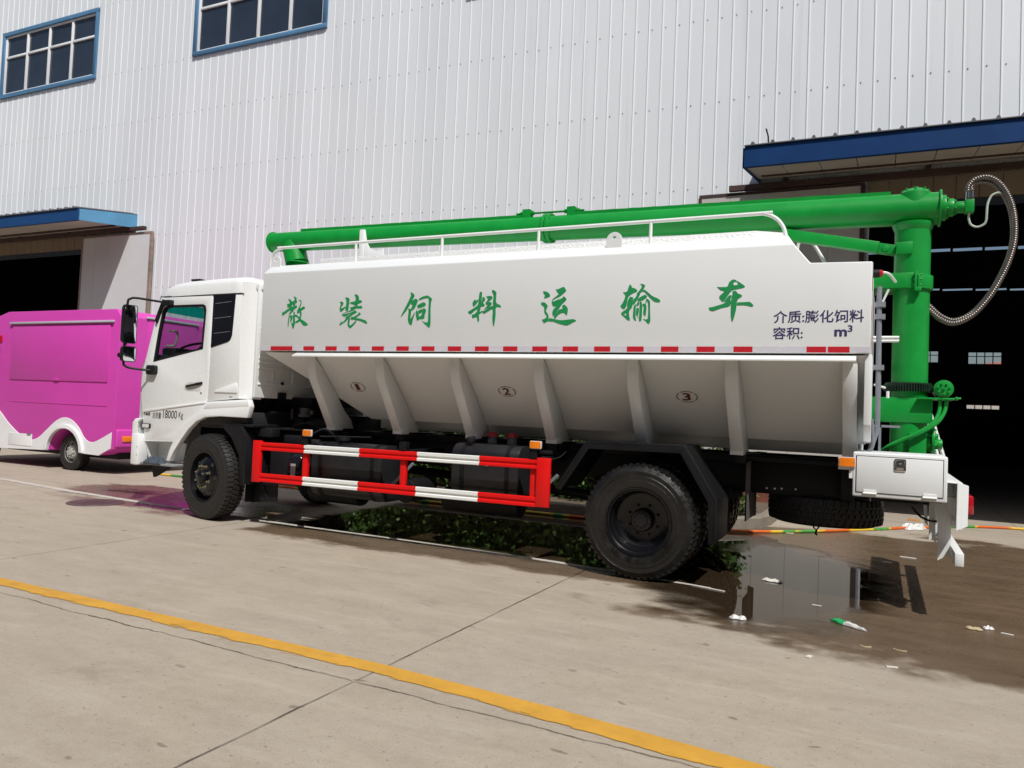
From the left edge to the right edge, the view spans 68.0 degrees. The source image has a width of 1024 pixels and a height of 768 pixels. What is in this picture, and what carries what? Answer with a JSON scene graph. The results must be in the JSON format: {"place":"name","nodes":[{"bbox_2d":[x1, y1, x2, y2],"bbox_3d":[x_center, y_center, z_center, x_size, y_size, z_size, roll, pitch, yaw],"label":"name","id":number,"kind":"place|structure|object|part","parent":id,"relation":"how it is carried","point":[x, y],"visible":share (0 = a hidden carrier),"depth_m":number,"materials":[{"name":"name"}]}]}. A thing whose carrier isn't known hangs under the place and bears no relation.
{"place":"outdoors","nodes":[
{"label":"outdoors","id":0,"kind":"place"},
{"bbox_2d":[143,455,165,463],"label":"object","id":1,"kind":"object","parent":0,"point":[155,460],"visible":1,"depth_m":9.41,"materials":[{"name":"grey metal"}]},
{"bbox_2d":[0,448,1023,767],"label":"ground","id":2,"kind":"structure","parent":0,"point":[90,686],"depth_m":4.85,"materials":[{"name":"concrete"}]},
{"bbox_2d":[65,499,125,505],"bbox_3d":[-5.496,1.565,10.032,0.700,0.012,0.700,1,-2,26],"label":"manhole cover","id":3,"kind":"object","parent":2,"relation":"on","point":[96,502],"visible":1,"depth_m":10.02,"materials":[{"name":"metal"}]},
{"bbox_2d":[0,309,202,469],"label":"food van","id":4,"kind":"object","parent":2,"relation":"on","point":[70,388],"visible":0.65,"depth_m":14.15,"materials":[{"name":"pink metal"}]},
{"bbox_3d":[-9.485,1.064,14.640,0.730,0.230,0.008,1,-2,26],"label":"locker door","id":5,"kind":"part","parent":4,"relation":"part of","materials":[{"name":"white metal"}]},
{"bbox_2d":[0,478,710,587],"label":"white road marking","id":6,"kind":"object","parent":2,"relation":"on","point":[44,486],"visible":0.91,"depth_m":8.60,"materials":[{"name":"paint"}]},
{"bbox_2d":[0,578,773,767],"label":"yellow road marking","id":7,"kind":"object","parent":2,"relation":"on","point":[666,746],"visible":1,"depth_m":3.91,"materials":[{"name":"paint"}]},
{"bbox_2d":[0,0,1023,502],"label":"warehouse","id":8,"kind":"structure","parent":2,"relation":"on","point":[152,148],"depth_m":16.25,"materials":[{"name":"white metal"}]},
{"bbox_2d":[0,7,100,99],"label":"window","id":9,"kind":"structure","parent":8,"relation":"in","point":[63,51],"depth_m":21.31,"materials":[{"name":"blue glass"}]},
{"bbox_2d":[77,231,153,313],"bbox_3d":[-10.299,-1.097,19.488,2.641,5.530,0.070,1,-2,25],"label":"sliding door","id":10,"kind":"structure","parent":8,"relation":"in","point":[115,268],"depth_m":19.50,"materials":[{"name":"white metal"}]},
{"bbox_2d":[192,0,328,56],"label":"window","id":11,"kind":"structure","parent":8,"relation":"in","point":[219,25],"depth_m":18.17,"materials":[{"name":"blue glass"}]},
{"bbox_2d":[698,182,865,502],"bbox_3d":[4.350,-0.606,12.607,2.641,5.295,0.070,1,-2,25],"label":"sliding door","id":12,"kind":"structure","parent":8,"relation":"in","point":[832,254],"depth_m":12.40,"materials":[{"name":"grey metal"}]},
{"bbox_2d":[278,483,777,528],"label":"kerb","id":13,"kind":"structure","parent":2,"relation":"on","point":[761,520],"depth_m":10.78,"materials":[{"name":"concrete"}]},
{"bbox_2d":[117,174,1018,579],"bbox_3d":[-0.088,-0.121,8.525,9.683,3.734,2.683,1,-2,26],"label":"feed truck","id":14,"kind":"object","parent":2,"relation":"on","point":[649,362],"visible":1,"depth_m":7.27,"materials":[{"name":"white metal"}]},
{"bbox_3d":[-4.181,-0.192,9.422,1.170,1.820,0.079,1,-2,26],"label":"cab door","id":15,"kind":"part","parent":14,"relation":"part of","materials":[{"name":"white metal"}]},
{"bbox_3d":[-3.231,-0.080,11.374,1.170,1.820,0.048,1,-2,26],"label":"cab door","id":16,"kind":"part","parent":14,"relation":"part of","materials":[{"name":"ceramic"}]},
{"bbox_2d":[160,473,1023,532],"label":"garden hose","id":17,"kind":"object","parent":2,"relation":"on","point":[751,531],"visible":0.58,"depth_m":10.61,"materials":[{"name":"rubber"}]},
{"bbox_2d":[900,523,925,529],"bbox_3d":[5.757,2.033,10.903,0.418,0.089,0.233,3,-2,-20],"label":"plastic wrap","id":18,"kind":"object","parent":17,"relation":"attached to","point":[912,526],"visible":0.94,"depth_m":10.83,"materials":[{"name":"white plastic"}]},
{"bbox_2d":[436,483,768,515],"bbox_3d":[-0.767,1.835,13.351,10.000,0.120,2.960,1,-2,26],"label":"planting bed","id":19,"kind":"object","parent":2,"relation":"on","point":[761,506],"depth_m":11.72,"materials":[{"name":"soil"}]},
{"bbox_2d":[383,428,444,478],"bbox_3d":[-2.048,0.854,13.657,2.572,1.996,2.056,1,-2,26],"label":"shrub","id":20,"kind":"object","parent":19,"relation":"on","point":[420,465],"depth_m":13.14,"materials":[{"name":"green plant"}]},
{"bbox_2d":[409,431,499,485],"bbox_3d":[-0.739,0.887,13.068,2.475,2.038,2.073,1,-2,26],"label":"shrub","id":21,"kind":"object","parent":19,"relation":"on","point":[442,481],"visible":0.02,"depth_m":12.90,"materials":[{"name":"green plant"}]},
{"bbox_2d":[499,435,592,499],"bbox_3d":[0.594,0.906,12.479,2.622,1.986,2.000,1,-2,26],"label":"shrub","id":22,"kind":"object","parent":19,"relation":"on","point":[556,481],"visible":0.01,"depth_m":11.99,"materials":[{"name":"green plant"}]},
{"bbox_2d":[564,439,599,499],"bbox_3d":[1.870,1.022,11.905,2.365,1.928,1.932,1,-2,26],"label":"shrub","id":23,"kind":"object","parent":19,"relation":"on","point":[585,485],"visible":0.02,"depth_m":11.76,"materials":[{"name":"green plant"}]},
{"bbox_2d":[701,447,759,513],"bbox_3d":[2.702,1.347,11.209,1.740,1.262,1.665,1,-2,26],"label":"shrub","id":24,"kind":"object","parent":19,"relation":"on","point":[742,498],"visible":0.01,"depth_m":11.18,"materials":[{"name":"green plant"}]},
{"bbox_2d":[739,501,757,515],"bbox_3d":[3.250,1.756,10.641,0.428,0.240,0.522,1,-2,26],"label":"weed clump","id":25,"kind":"object","parent":19,"relation":"on","point":[742,508],"visible":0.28,"depth_m":10.64,"materials":[{"name":"green plant"}]},
{"bbox_2d":[692,584,724,591],"bbox_3d":[1.675,1.744,6.490,0.300,0.006,0.018,1,-3,40],"label":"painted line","id":26,"kind":"object","parent":2,"relation":"on","point":[708,588],"visible":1,"depth_m":6.48,"materials":[{"name":"white paint"}]},
{"bbox_2d":[729,614,745,619],"bbox_3d":[1.647,1.696,5.538,0.122,0.027,0.084,1,-2,26],"label":"plastic scrap","id":27,"kind":"object","parent":2,"relation":"on","point":[735,616],"visible":1,"depth_m":5.52,"materials":[{"name":"white plastic"}]},
{"bbox_2d":[762,577,782,582],"bbox_3d":[2.364,1.777,6.899,0.183,0.025,0.102,1,-2,26],"label":"torn wrapper","id":28,"kind":"object","parent":2,"relation":"on","point":[771,580],"visible":1,"depth_m":6.87,"materials":[{"name":"white plastic"}]},
{"bbox_2d":[830,618,866,631],"bbox_3d":[2.428,1.727,5.479,0.082,0.027,0.327,3,-2,-20],"label":"green tipped bag","id":29,"kind":"object","parent":2,"relation":"on","point":[844,622],"visible":1,"depth_m":5.47,"materials":[{"name":"plastic"}]},
{"bbox_2d":[965,626,982,630],"bbox_3d":[3.362,1.773,5.524,0.111,0.017,0.072,1,-2,26],"label":"tan paper scrap","id":30,"kind":"object","parent":2,"relation":"on","point":[974,628],"visible":1,"depth_m":5.51,"materials":[{"name":"beige paper"}]},
{"bbox_2d":[982,626,994,629],"bbox_3d":[3.478,1.776,5.546,0.077,0.024,0.058,2,-2,15],"label":"plastic scrap","id":31,"kind":"object","parent":2,"relation":"on","point":[988,627],"visible":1,"depth_m":5.53,"materials":[{"name":"white plastic"}]},
{"bbox_2d":[868,246,1023,363],"label":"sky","id":32,"kind":"structure","parent":0,"point":[971,360],"materials":[{"name":"grey"}]},
{"bbox_2d":[967,362,1000,408],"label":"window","id":33,"kind":"structure","parent":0,"point":[980,407],"depth_m":57.02,"materials":[{"name":"white glass"}]}
]}

